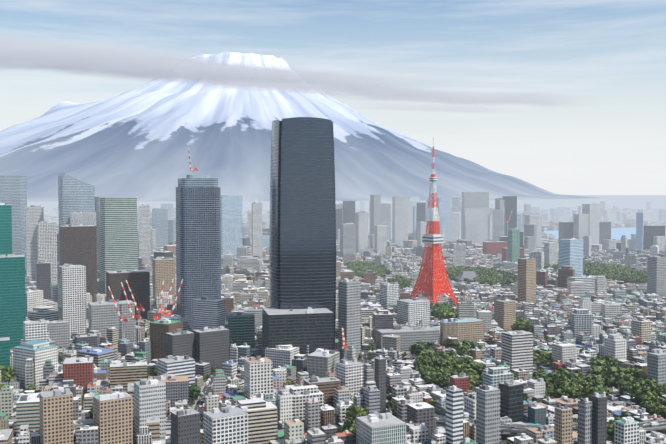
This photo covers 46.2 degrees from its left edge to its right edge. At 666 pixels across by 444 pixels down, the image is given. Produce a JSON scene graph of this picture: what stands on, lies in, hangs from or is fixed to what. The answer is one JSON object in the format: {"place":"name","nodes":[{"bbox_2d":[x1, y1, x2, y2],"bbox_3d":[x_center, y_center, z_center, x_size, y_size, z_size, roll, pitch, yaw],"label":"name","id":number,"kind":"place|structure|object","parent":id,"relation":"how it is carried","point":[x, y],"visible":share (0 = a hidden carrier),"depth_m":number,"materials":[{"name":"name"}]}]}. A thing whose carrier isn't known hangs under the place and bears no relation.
{"place":"outdoors","nodes":[
{"label":"outdoors","id":0,"kind":"place"},
{"bbox_2d":[0,35,553,110],"bbox_3d":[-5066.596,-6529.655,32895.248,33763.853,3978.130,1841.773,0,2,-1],"label":"cloud","id":1,"kind":"structure","parent":0,"point":[15,52],"depth_m":32865.49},
{"bbox_2d":[0,0,665,194],"label":"sky","id":2,"kind":"structure","parent":0,"point":[601,64],"materials":[{"name":"blue"}]},
{"bbox_2d":[13,195,665,443],"bbox_3d":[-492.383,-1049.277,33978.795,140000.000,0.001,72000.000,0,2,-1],"label":"ground","id":3,"kind":"structure","parent":0,"point":[634,201],"depth_m":16375.48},
{"bbox_2d":[0,52,597,201],"bbox_3d":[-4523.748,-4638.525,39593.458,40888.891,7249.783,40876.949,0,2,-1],"label":"mountain","id":4,"kind":"structure","parent":3,"relation":"on","point":[138,142],"depth_m":28734.16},
{"bbox_2d":[0,256,665,443],"bbox_3d":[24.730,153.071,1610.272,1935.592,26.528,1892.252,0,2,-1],"label":"tree","id":5,"kind":"object","parent":3,"relation":"on","point":[441,368],"depth_m":925.62,"materials":[{"name":"green plant"}]},
{"bbox_2d":[0,117,665,443],"bbox_3d":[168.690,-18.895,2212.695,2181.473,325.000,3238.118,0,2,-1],"label":"high-rise buildings","id":6,"kind":"structure","parent":3,"relation":"on","point":[96,234],"depth_m":1107.18,"materials":[{"name":"grey concrete"}]},
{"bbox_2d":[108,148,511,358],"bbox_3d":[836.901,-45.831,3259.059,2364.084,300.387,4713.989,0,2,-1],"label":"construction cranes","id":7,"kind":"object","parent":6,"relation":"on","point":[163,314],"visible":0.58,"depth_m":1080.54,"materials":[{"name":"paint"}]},
{"bbox_2d":[0,228,665,443],"bbox_3d":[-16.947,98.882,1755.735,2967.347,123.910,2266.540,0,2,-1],"label":"city","id":8,"kind":"object","parent":3,"relation":"on","point":[316,397],"visible":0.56,"depth_m":954.69},
{"bbox_2d":[10,337,665,433],"bbox_3d":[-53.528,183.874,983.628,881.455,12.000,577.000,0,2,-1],"label":"roads","id":9,"kind":"structure","parent":3,"relation":"on","point":[520,428],"depth_m":736.95,"materials":[{"name":"grey asphalt"}]},
{"bbox_2d":[10,336,658,428],"bbox_3d":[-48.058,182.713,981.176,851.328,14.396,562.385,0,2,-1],"label":"vehicles","id":10,"kind":"object","parent":9,"relation":"on","point":[651,423],"visible":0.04,"depth_m":846.98,"materials":[{"name":"paint"}]},
{"bbox_2d":[44,195,665,251],"bbox_3d":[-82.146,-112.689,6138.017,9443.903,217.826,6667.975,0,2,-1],"label":"city","id":11,"kind":"object","parent":3,"relation":"on","point":[378,212],"visible":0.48,"depth_m":3453.80},
{"bbox_2d":[409,138,457,305],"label":"lattice tower","id":12,"kind":"structure","parent":3,"relation":"on","point":[430,287],"depth_m":1510.33,"materials":[{"name":"metal"}]},
{"bbox_2d":[420,177,451,304],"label":"tokyo tower decks","id":13,"kind":"object","parent":12,"relation":"attached to","point":[433,238],"visible":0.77,"depth_m":1509.27,"materials":[{"name":"white metal"}]},
{"bbox_2d":[451,271,502,286],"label":"temple","id":14,"kind":"structure","parent":3,"relation":"on","point":[470,275],"depth_m":1916.16,"materials":[{"name":"grey"}]},
{"bbox_2d":[544,227,665,239],"bbox_3d":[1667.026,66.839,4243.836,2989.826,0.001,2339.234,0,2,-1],"label":"bay water","id":15,"kind":"structure","parent":0,"point":[617,233],"depth_m":4434.93,"materials":[{"name":"blue liquid"}]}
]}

